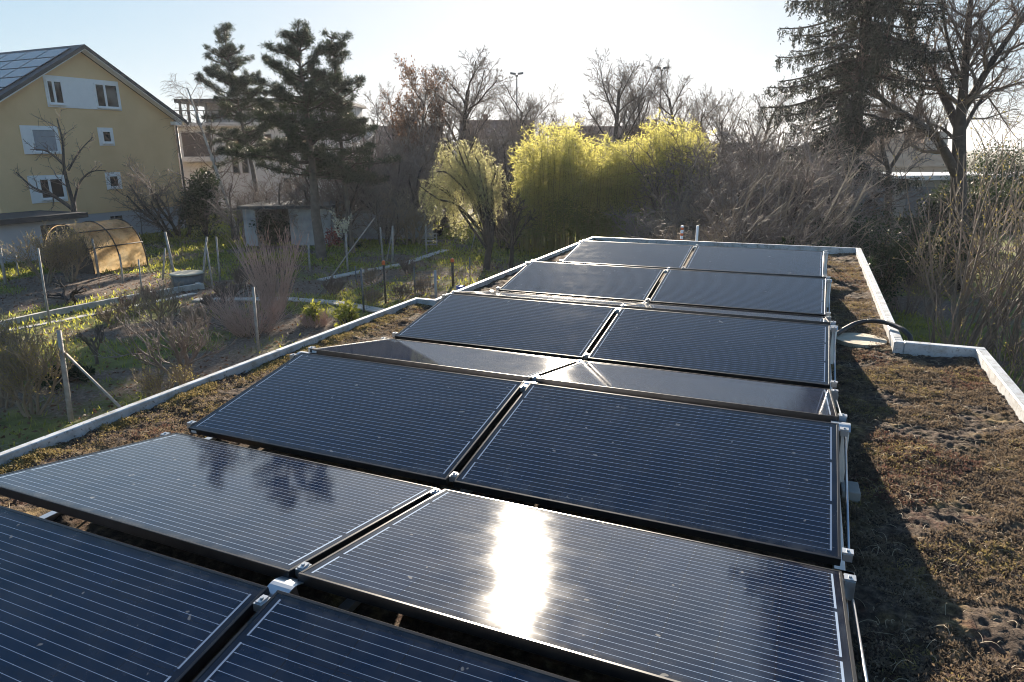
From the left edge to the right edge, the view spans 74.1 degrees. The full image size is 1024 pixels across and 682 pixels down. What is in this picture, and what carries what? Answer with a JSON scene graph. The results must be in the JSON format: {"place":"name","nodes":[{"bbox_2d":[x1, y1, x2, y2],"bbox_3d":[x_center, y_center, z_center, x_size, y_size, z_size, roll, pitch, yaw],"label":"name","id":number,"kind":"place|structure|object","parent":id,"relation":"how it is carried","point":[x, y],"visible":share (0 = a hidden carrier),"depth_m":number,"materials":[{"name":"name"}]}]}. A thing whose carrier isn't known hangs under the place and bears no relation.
{"place":"outdoors","nodes":[
{"label":"outdoors","id":0,"kind":"place"},
{"bbox_2d":[0,239,1023,681],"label":"planted roof soil","id":1,"kind":"structure","parent":0,"point":[978,621],"depth_m":3.12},
{"bbox_2d":[253,487,449,611],"bbox_3d":[-0.741,0.933,2.247,0.090,0.332,2.262,6,17,22],"label":"mounting support","id":2,"kind":"object","parent":1,"relation":"on","point":[285,584],"visible":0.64,"depth_m":2.23,"materials":[{"name":"metal"}]},
{"bbox_2d":[0,505,269,681],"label":"solar panel","id":3,"kind":"object","parent":2,"relation":"attached to","point":[77,605],"visible":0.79,"depth_m":2.13,"materials":[{"name":"black glass"}]},
{"bbox_2d":[0,433,434,577],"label":"solar panel","id":4,"kind":"object","parent":2,"relation":"on","point":[274,515],"visible":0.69,"depth_m":2.87,"materials":[{"name":"black glass"}]},
{"bbox_2d":[192,590,578,681],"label":"solar panel","id":5,"kind":"object","parent":2,"relation":"on","point":[280,636],"visible":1,"depth_m":1.91,"materials":[{"name":"black glass"}]},
{"bbox_2d":[298,489,857,681],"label":"solar panel","id":6,"kind":"object","parent":2,"relation":"on","point":[626,603],"visible":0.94,"depth_m":2.23,"materials":[{"name":"black glass"}]},
{"bbox_2d":[440,360,581,493],"bbox_3d":[0.111,0.393,4.153,0.090,0.332,2.262,6,17,22],"label":"mounting support","id":7,"kind":"object","parent":1,"relation":"on","point":[452,476],"visible":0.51,"depth_m":3.42,"materials":[{"name":"metal"}]},
{"bbox_2d":[188,352,523,485],"bbox_3d":[-0.889,0.387,3.988,1.675,0.036,1.008,6,27,22],"label":"solar panel","id":8,"kind":"object","parent":7,"relation":"on","point":[430,425],"visible":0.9,"depth_m":3.88,"materials":[{"name":"black glass"}]},
{"bbox_2d":[310,338,577,381],"bbox_3d":[-0.464,0.117,4.940,1.675,0.037,1.008,6,7,22],"label":"solar panel","id":9,"kind":"object","parent":7,"relation":"on","point":[486,363],"visible":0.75,"depth_m":4.77,"materials":[{"name":"black glass"}]},
{"bbox_2d":[453,383,840,565],"bbox_3d":[0.684,0.557,3.333,1.675,0.037,1.007,6,27,22],"label":"solar panel","id":10,"kind":"object","parent":7,"relation":"on","point":[763,482],"visible":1,"depth_m":3.21,"materials":[{"name":"black glass"}]},
{"bbox_2d":[536,361,837,421],"bbox_3d":[1.109,0.287,4.287,1.675,0.037,1.007,6,7,22],"label":"solar panel","id":11,"kind":"object","parent":7,"relation":"on","point":[798,401],"visible":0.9,"depth_m":4.10,"materials":[{"name":"black glass"}]},
{"bbox_2d":[0,252,1023,681],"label":"moss","id":12,"kind":"object","parent":1,"relation":"on","point":[38,454],"visible":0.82,"depth_m":3.62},
{"bbox_2d":[4,252,1023,681],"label":"dry stalks","id":13,"kind":"object","parent":1,"relation":"on","point":[878,486],"visible":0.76,"depth_m":3.53,"materials":[{"name":"plant"}]},
{"bbox_2d":[584,302,645,358],"bbox_3d":[0.962,-0.148,6.059,0.090,0.332,2.262,6,17,22],"label":"mounting support","id":14,"kind":"object","parent":1,"relation":"on","point":[586,355],"visible":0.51,"depth_m":5.92,"materials":[{"name":"metal"}]},
{"bbox_2d":[395,294,616,360],"bbox_3d":[-0.038,-0.154,5.894,1.675,0.037,1.007,6,27,22],"label":"solar panel","id":15,"kind":"object","parent":14,"relation":"on","point":[557,330],"visible":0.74,"depth_m":5.81,"materials":[{"name":"black glass"}]},
{"bbox_2d":[454,291,642,307],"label":"solar panel","id":16,"kind":"object","parent":14,"relation":"attached to","point":[563,299],"visible":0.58,"depth_m":6.62,"materials":[{"name":"black glass"}]},
{"bbox_2d":[587,308,829,388],"bbox_3d":[1.535,0.017,5.239,1.675,0.037,1.007,6,27,22],"label":"solar panel","id":17,"kind":"object","parent":14,"relation":"attached to","point":[787,352],"visible":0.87,"depth_m":5.15,"materials":[{"name":"black glass"}]},
{"bbox_2d":[624,303,829,324],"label":"solar panel","id":18,"kind":"object","parent":14,"relation":"attached to","point":[741,313],"visible":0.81,"depth_m":5.97,"materials":[{"name":"black glass"}]},
{"bbox_2d":[646,267,669,301],"bbox_3d":[1.814,-0.689,7.965,0.090,0.332,2.262,6,17,22],"label":"mounting support","id":19,"kind":"object","parent":1,"relation":"on","point":[648,299],"visible":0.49,"depth_m":7.82,"materials":[{"name":"metal"}]},
{"bbox_2d":[499,261,664,301],"bbox_3d":[0.814,-0.694,7.800,1.675,0.037,1.007,6,27,22],"label":"solar panel","id":20,"kind":"object","parent":19,"relation":"on","point":[632,284],"visible":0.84,"depth_m":7.73,"materials":[{"name":"black glass"}]},
{"bbox_2d":[649,269,825,316],"bbox_3d":[2.387,-0.524,7.146,1.675,0.037,1.007,6,27,22],"label":"solar panel","id":21,"kind":"object","parent":19,"relation":"on","point":[776,294],"visible":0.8,"depth_m":7.08,"materials":[{"name":"black glass"}]},
{"bbox_2d":[831,389,853,602],"bbox_3d":[1.677,0.562,3.501,0.090,0.332,2.262,6,17,22],"label":"mounting support","id":22,"kind":"object","parent":1,"relation":"on","point":[847,554],"visible":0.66,"depth_m":3.25,"materials":[{"name":"metal"}]},
{"bbox_2d":[0,209,1023,451],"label":"garden ground","id":23,"kind":"structure","parent":0,"point":[103,403],"depth_m":20.83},
{"bbox_2d":[0,307,51,408],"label":"fruit bush","id":24,"kind":"object","parent":23,"relation":"on","point":[6,341],"visible":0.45,"depth_m":12.98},
{"bbox_2d":[0,317,80,417],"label":"fruit bush","id":25,"kind":"object","parent":23,"relation":"on","point":[27,362],"visible":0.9,"depth_m":12.48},
{"bbox_2d":[0,210,87,263],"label":"shed","id":26,"kind":"structure","parent":23,"relation":"on","point":[13,225],"depth_m":31.10,"materials":[{"name":"grey wood"}]},
{"bbox_2d":[0,227,87,283],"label":"fruit bush","id":27,"kind":"object","parent":23,"relation":"on","point":[51,267],"visible":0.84,"depth_m":25.18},
{"bbox_2d":[13,108,111,211],"bbox_3d":[-22.811,-8.010,34.080,4.647,7.077,3.143,6,17,22],"label":"fruit tree","id":28,"kind":"object","parent":23,"relation":"on","point":[72,207],"visible":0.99,"depth_m":33.52,"materials":[{"name":"brown plant"}]},
{"bbox_2d":[26,219,111,281],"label":"fruit bush","id":29,"kind":"object","parent":23,"relation":"on","point":[74,248],"visible":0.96,"depth_m":25.64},
{"bbox_2d":[43,218,147,273],"bbox_3d":[-17.953,-4.155,29.142,3.084,2.002,2.560,6,17,22],"label":"arched shelter","id":30,"kind":"object","parent":23,"relation":"on","point":[125,241],"visible":0.69,"depth_m":28.55,"materials":[{"name":"beige plastic"}]},
{"bbox_2d":[1,283,202,326],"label":"concrete edging","id":31,"kind":"object","parent":23,"relation":"on","point":[68,309],"visible":0.48,"depth_m":21.10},
{"bbox_2d":[108,277,193,329],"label":"fruit bush","id":32,"kind":"object","parent":23,"relation":"on","point":[164,297],"visible":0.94,"depth_m":18.46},
{"bbox_2d":[91,298,236,379],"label":"fruit bush","id":33,"kind":"object","parent":23,"relation":"on","point":[182,345],"visible":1,"depth_m":14.16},
{"bbox_2d":[130,359,199,396],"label":"fruit bush","id":34,"kind":"object","parent":23,"relation":"on","point":[151,384],"visible":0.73,"depth_m":13.18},
{"bbox_2d":[101,154,240,237],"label":"bare shrub","id":35,"kind":"object","parent":23,"relation":"on","point":[157,201],"visible":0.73,"depth_m":38.17,"materials":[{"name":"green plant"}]},
{"bbox_2d":[173,166,229,238],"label":"evergreen bush","id":36,"kind":"object","parent":23,"relation":"on","point":[199,191],"visible":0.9,"depth_m":37.87,"materials":[{"name":"green plant"}]},
{"bbox_2d":[160,73,246,233],"bbox_3d":[-17.285,-10.261,38.159,4.274,9.120,4.094,0,16,0],"label":"birch tree","id":37,"kind":"object","parent":23,"relation":"on","point":[193,104],"visible":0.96,"depth_m":37.86,"materials":[{"name":"brown plant"}]},
{"bbox_2d":[198,157,280,241],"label":"bare shrub","id":38,"kind":"object","parent":23,"relation":"on","point":[229,221],"visible":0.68,"depth_m":37.00,"materials":[{"name":"brown plant"}]},
{"bbox_2d":[194,20,294,197],"bbox_3d":[-15.294,-11.927,38.738,5.529,11.966,5.910,-1,16,-2],"label":"pine tree","id":39,"kind":"object","parent":23,"relation":"on","point":[239,87],"visible":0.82,"depth_m":38.10,"materials":[{"name":"green plant"}]},
{"bbox_2d":[198,276,299,336],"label":"round bush","id":40,"kind":"object","parent":23,"relation":"on","point":[235,328],"visible":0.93,"depth_m":18.14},
{"bbox_2d":[214,210,311,311],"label":"bush","id":41,"kind":"object","parent":23,"relation":"on","point":[273,285],"visible":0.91,"depth_m":20.36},
{"bbox_2d":[237,200,349,245],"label":"garden shed","id":42,"kind":"structure","parent":23,"relation":"on","point":[306,220],"depth_m":35.51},
{"bbox_2d":[247,153,341,242],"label":"bare shrub","id":43,"kind":"object","parent":23,"relation":"on","point":[290,200],"visible":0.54,"depth_m":35.52,"materials":[{"name":"brown plant"}]},
{"bbox_2d":[222,18,368,259],"bbox_3d":[-8.866,-8.433,29.302,6.285,10.284,6.294,6,17,22],"label":"pine tree","id":44,"kind":"object","parent":23,"relation":"on","point":[288,123],"visible":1,"depth_m":28.52,"materials":[{"name":"green plant"}]},
{"bbox_2d":[272,138,388,240],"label":"bare shrub","id":45,"kind":"object","parent":23,"relation":"on","point":[338,198],"visible":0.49,"depth_m":35.80,"materials":[{"name":"brown plant"}]},
{"bbox_2d":[301,28,402,253],"bbox_3d":[-7.738,-9.017,31.334,4.093,10.247,4.226,13,20,39],"label":"pine tree","id":46,"kind":"object","parent":23,"relation":"on","point":[336,50],"visible":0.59,"depth_m":30.88,"materials":[{"name":"green plant"}]},
{"bbox_2d":[317,121,438,205],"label":"bare shrub","id":47,"kind":"object","parent":23,"relation":"on","point":[395,164],"visible":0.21,"depth_m":40.52,"materials":[{"name":"brown plant"}]},
{"bbox_2d":[339,210,433,239],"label":"garden wall","id":48,"kind":"structure","parent":23,"relation":"on","point":[359,231],"depth_m":37.59,"materials":[{"name":"concrete"}]},
{"bbox_2d":[352,173,425,244],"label":"bare shrub","id":49,"kind":"object","parent":23,"relation":"on","point":[386,229],"visible":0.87,"depth_m":34.96,"materials":[{"name":"brown plant"}]},
{"bbox_2d":[327,139,460,235],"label":"bare shrub","id":50,"kind":"object","parent":23,"relation":"on","point":[415,189],"visible":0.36,"depth_m":37.83,"materials":[{"name":"brown plant"}]},
{"bbox_2d":[355,257,470,312],"bbox_3d":[-3.756,-2.098,22.651,4.276,1.512,4.763,0,16,2],"label":"wire fence","id":51,"kind":"object","parent":23,"relation":"on","point":[426,272],"visible":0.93,"depth_m":22.28,"materials":[{"name":"grey metal"}]},
{"bbox_2d":[378,182,450,244],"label":"bare shrub","id":52,"kind":"object","parent":23,"relation":"on","point":[413,217],"visible":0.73,"depth_m":35.09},
{"bbox_2d":[377,99,452,209],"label":"bare shrub","id":53,"kind":"object","parent":23,"relation":"on","point":[403,144],"visible":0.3,"depth_m":43.17,"materials":[{"name":"brown plant"}]},
{"bbox_2d":[379,53,457,171],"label":"brown tree","id":54,"kind":"object","parent":23,"relation":"on","point":[403,125],"visible":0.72,"depth_m":45.68,"materials":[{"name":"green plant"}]},
{"bbox_2d":[375,153,465,238],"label":"bare shrub","id":55,"kind":"object","parent":23,"relation":"on","point":[444,220],"visible":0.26,"depth_m":37.69,"materials":[{"name":"brown plant"}]},
{"bbox_2d":[417,138,510,269],"bbox_3d":[-1.910,-5.394,27.248,3.663,5.396,2.911,2,16,9],"label":"willow tree","id":56,"kind":"object","parent":23,"relation":"on","point":[479,182],"visible":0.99,"depth_m":26.74,"materials":[{"name":"green plant"}]},
{"bbox_2d":[480,163,538,267],"bbox_3d":[-0.209,-5.035,27.790,2.210,4.347,2.785,-6,17,-20],"label":"tree","id":57,"kind":"object","parent":23,"relation":"on","point":[511,216],"visible":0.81,"depth_m":27.98,"materials":[{"name":"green plant"}]},
{"bbox_2d":[0,237,1023,465],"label":"flat roof garage","id":58,"kind":"structure","parent":23,"relation":"on","point":[1004,383],"depth_m":5.56,"materials":[{"name":"concrete"}]},
{"bbox_2d":[506,110,718,254],"bbox_3d":[4.885,-7.795,32.983,10.711,6.575,5.919,-1,16,-1],"label":"bamboo hedge","id":59,"kind":"object","parent":23,"relation":"on","point":[566,192],"visible":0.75,"depth_m":31.65,"materials":[{"name":"yellow plant"}]},
{"bbox_2d":[624,139,746,237],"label":"bare shrub","id":60,"kind":"object","parent":23,"relation":"on","point":[654,191],"visible":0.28,"depth_m":29.23,"materials":[{"name":"brown plant"}]},
{"bbox_2d":[623,153,752,240],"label":"bare shrub","id":61,"kind":"object","parent":23,"relation":"on","point":[685,207],"visible":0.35,"depth_m":24.99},
{"bbox_2d":[645,114,787,218],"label":"bare shrub","id":62,"kind":"object","parent":23,"relation":"on","point":[675,158],"visible":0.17,"depth_m":30.33,"materials":[{"name":"brown plant"}]},
{"bbox_2d":[626,176,828,245],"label":"bare shrub","id":63,"kind":"object","parent":23,"relation":"on","point":[675,237],"visible":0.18,"depth_m":20.58,"materials":[{"name":"brown plant"}]},
{"bbox_2d":[634,113,832,230],"bbox_3d":[8.214,-5.666,26.501,7.008,6.193,5.753,-8,17,-25],"label":"bare shrub","id":64,"kind":"object","parent":23,"relation":"on","point":[737,171],"visible":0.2,"depth_m":26.57,"materials":[{"name":"brown plant"}]},
{"bbox_2d":[665,149,838,242],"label":"bare shrub","id":65,"kind":"object","parent":23,"relation":"on","point":[732,184],"visible":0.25,"depth_m":23.26,"materials":[{"name":"brown plant"}]},
{"bbox_2d":[689,190,854,247],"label":"bare shrub","id":66,"kind":"object","parent":23,"relation":"on","point":[753,230],"visible":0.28,"depth_m":19.16,"materials":[{"name":"brown plant"}]},
{"bbox_2d":[703,199,845,245],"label":"bare shrub","id":67,"kind":"object","parent":23,"relation":"on","point":[804,238],"visible":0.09,"depth_m":18.77,"materials":[{"name":"brown plant"}]},
{"bbox_2d":[669,112,890,230],"bbox_3d":[9.989,-5.522,25.650,8.370,6.371,7.718,-6,17,-20],"label":"bare shrub","id":68,"kind":"object","parent":23,"relation":"on","point":[766,170],"visible":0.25,"depth_m":24.96,"materials":[{"name":"brown plant"}]},
{"bbox_2d":[687,141,877,243],"bbox_3d":[9.509,-4.214,23.415,5.684,5.233,7.175,-3,16,-10],"label":"bare shrub","id":69,"kind":"object","parent":23,"relation":"on","point":[803,197],"visible":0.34,"depth_m":22.55,"materials":[{"name":"brown plant"}]},
{"bbox_2d":[706,101,876,187],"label":"bare shrub","id":70,"kind":"object","parent":23,"relation":"on","point":[778,140],"visible":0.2,"depth_m":31.68,"materials":[{"name":"brown plant"}]},
{"bbox_2d":[701,182,886,281],"bbox_3d":[8.682,-2.929,20.750,5.671,3.924,5.229,1,16,4],"label":"bare shrub","id":71,"kind":"object","parent":23,"relation":"on","point":[797,214],"visible":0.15,"depth_m":19.56,"materials":[{"name":"brown plant"}]},
{"bbox_2d":[718,139,886,247],"bbox_3d":[8.232,-3.285,19.727,5.739,5.027,3.437,-1,16,-1],"label":"pollarded bush","id":72,"kind":"object","parent":23,"relation":"on","point":[819,206],"visible":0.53,"depth_m":19.41,"materials":[{"name":"brown plant"}]},
{"bbox_2d":[704,111,909,241],"bbox_3d":[11.287,-5.263,25.064,6.948,6.140,5.703,13,20,40],"label":"bare shrub","id":73,"kind":"object","parent":23,"relation":"on","point":[826,164],"visible":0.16,"depth_m":24.25,"materials":[{"name":"brown plant"}]},
{"bbox_2d":[736,173,881,249],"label":"bare shrub","id":74,"kind":"object","parent":23,"relation":"on","point":[841,208],"visible":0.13,"depth_m":21.99,"materials":[{"name":"brown plant"}]},
{"bbox_2d":[718,131,945,237],"bbox_3d":[12.166,-5.617,27.373,7.965,5.809,6.309,2,16,7],"label":"bare shrub","id":75,"kind":"object","parent":23,"relation":"on","point":[888,190],"visible":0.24,"depth_m":26.19,"materials":[{"name":"brown plant"}]},
{"bbox_2d":[731,0,962,223],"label":"spruce tree","id":76,"kind":"object","parent":23,"relation":"on","point":[851,110],"visible":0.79,"depth_m":31.62,"materials":[{"name":"green plant"}]},
{"bbox_2d":[845,222,920,305],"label":"evergreen bush","id":77,"kind":"object","parent":23,"relation":"on","point":[883,284],"visible":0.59,"depth_m":19.17,"materials":[{"name":"green plant"}]},
{"bbox_2d":[838,202,992,315],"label":"stick bush","id":78,"kind":"object","parent":23,"relation":"on","point":[913,285],"visible":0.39,"depth_m":19.34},
{"bbox_2d":[881,204,952,284],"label":"evergreen bush","id":79,"kind":"object","parent":23,"relation":"on","point":[913,238],"visible":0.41,"depth_m":23.35,"materials":[{"name":"green plant"}]},
{"bbox_2d":[816,0,1023,244],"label":"bare tree","id":80,"kind":"object","parent":23,"relation":"on","point":[959,121],"visible":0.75,"depth_m":33.28,"materials":[{"name":"brown plant"}]},
{"bbox_2d":[881,98,1023,351],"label":"stick bush","id":81,"kind":"object","parent":23,"relation":"on","point":[965,291],"visible":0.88,"depth_m":15.31,"materials":[{"name":"brown plant"}]},
{"bbox_2d":[899,250,1023,392],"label":"stick bush","id":82,"kind":"object","parent":23,"relation":"on","point":[1008,350],"visible":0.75,"depth_m":12.81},
{"bbox_2d":[926,204,1008,292],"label":"evergreen bush","id":83,"kind":"object","parent":23,"relation":"on","point":[963,256],"visible":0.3,"depth_m":22.29,"materials":[{"name":"green plant"}]},
{"bbox_2d":[936,81,1023,363],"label":"stick bush","id":84,"kind":"object","parent":23,"relation":"on","point":[1017,330],"visible":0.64,"depth_m":15.39,"materials":[{"name":"brown plant"}]},
{"bbox_2d":[0,0,1023,150],"label":"sky","id":85,"kind":"structure","parent":0,"point":[723,45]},
{"bbox_2d":[215,150,1023,234],"bbox_3d":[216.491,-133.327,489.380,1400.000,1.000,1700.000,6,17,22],"label":"ground","id":86,"kind":"structure","parent":0,"point":[970,159],"depth_m":58.97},
{"bbox_2d":[0,44,188,233],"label":"yellow house","id":87,"kind":"structure","parent":86,"relation":"on","point":[118,113],"depth_m":37.42,"materials":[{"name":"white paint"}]},
{"bbox_2d":[19,125,61,153],"bbox_3d":[-24.430,-10.444,35.275,0.158,1.421,1.929,6,17,22],"label":"window","id":88,"kind":"structure","parent":87,"relation":"in","point":[31,134],"depth_m":35.18,"materials":[{"name":"white paint"}]},
{"bbox_2d":[27,175,67,203],"bbox_3d":[-24.452,-8.035,35.847,0.158,1.405,1.913,6,17,22],"label":"window","id":89,"kind":"structure","parent":87,"relation":"in","point":[60,190],"depth_m":35.80,"materials":[{"name":"white paint"}]},
{"bbox_2d":[42,75,121,110],"bbox_3d":[-23.335,-13.520,37.105,0.158,1.580,4.271,6,17,22],"label":"window","id":90,"kind":"structure","parent":87,"relation":"in","point":[62,92],"depth_m":36.97,"materials":[{"name":"white paint"}]},
{"bbox_2d":[174,98,375,207],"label":"apartment building","id":91,"kind":"structure","parent":86,"relation":"on","point":[242,168],"depth_m":59.42,"materials":[{"name":"beige concrete"}]},
{"bbox_2d":[0,232,568,449],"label":"dry leaves","id":92,"kind":"object","parent":86,"relation":"on","point":[94,410],"visible":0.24,"depth_m":24.20,"materials":[{"name":"brown plant"}]},
{"bbox_2d":[394,45,519,210],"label":"bare tree","id":93,"kind":"object","parent":86,"relation":"on","point":[464,114],"visible":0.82,"depth_m":46.16,"materials":[{"name":"brown plant"}]},
{"bbox_2d":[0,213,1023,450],"bbox_3d":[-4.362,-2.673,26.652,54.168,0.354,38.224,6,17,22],"label":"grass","id":94,"kind":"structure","parent":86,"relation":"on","point":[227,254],"depth_m":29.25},
{"bbox_2d":[485,75,567,169],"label":"bare tree","id":95,"kind":"object","parent":86,"relation":"on","point":[521,122],"visible":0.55,"depth_m":56.48,"materials":[{"name":"brown plant"}]},
{"bbox_2d":[574,47,671,168],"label":"bare tree","id":96,"kind":"object","parent":86,"relation":"on","point":[623,110],"visible":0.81,"depth_m":51.37,"materials":[{"name":"brown plant"}]},
{"bbox_2d":[600,54,671,154],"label":"bare tree","id":97,"kind":"object","parent":86,"relation":"on","point":[648,104],"visible":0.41,"depth_m":52.25,"materials":[{"name":"brown plant"}]},
{"bbox_2d":[650,60,716,147],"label":"bare tree","id":98,"kind":"object","parent":86,"relation":"on","point":[671,107],"visible":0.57,"depth_m":52.85,"materials":[{"name":"brown plant"}]},
{"bbox_2d":[724,80,797,165],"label":"bare tree","id":99,"kind":"object","parent":86,"relation":"on","point":[771,120],"visible":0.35,"depth_m":47.69,"materials":[{"name":"brown plant"}]},
{"bbox_2d":[799,131,948,171],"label":"tan roof house","id":100,"kind":"structure","parent":86,"relation":"on","point":[935,165],"depth_m":63.79,"materials":[{"name":"tile"}]},
{"bbox_2d":[848,39,972,229],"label":"bare tree","id":101,"kind":"object","parent":86,"relation":"on","point":[886,164],"visible":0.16,"depth_m":40.15,"materials":[{"name":"brown plant"}]},
{"bbox_2d":[837,171,1023,217],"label":"garage row","id":102,"kind":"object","parent":86,"relation":"on","point":[936,179],"visible":0.14,"depth_m":47.11,"materials":[{"name":"white paint"}]},
{"bbox_2d":[940,136,1023,217],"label":"evergreen bush","id":103,"kind":"object","parent":86,"relation":"on","point":[973,181],"visible":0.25,"depth_m":44.51,"materials":[{"name":"green plant"}]},
{"bbox_2d":[967,178,1023,230],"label":"evergreen bush","id":104,"kind":"object","parent":86,"relation":"on","point":[1001,197],"visible":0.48,"depth_m":39.70,"materials":[{"name":"green plant"}]},
{"bbox_2d":[685,88,752,170],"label":"bare tree","id":105,"kind":"object","parent":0,"point":[721,122],"visible":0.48,"depth_m":52.82,"materials":[{"name":"brown plant"}]},
{"bbox_3d":[2.665,-1.229,9.871,0.090,0.332,2.262,6,17,22],"label":"panel mount","id":106,"kind":"object","parent":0,"visible":0},
{"bbox_2d":[562,241,693,268],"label":"solar panel","id":107,"kind":"object","parent":106,"relation":"on","point":[640,254],"visible":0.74,"depth_m":9.66,"materials":[{"name":"black glass"}]},
{"bbox_2d":[684,246,823,276],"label":"solar panel","id":108,"kind":"object","parent":106,"relation":"attached to","point":[779,261],"visible":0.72,"depth_m":9.01,"materials":[{"name":"black glass"}]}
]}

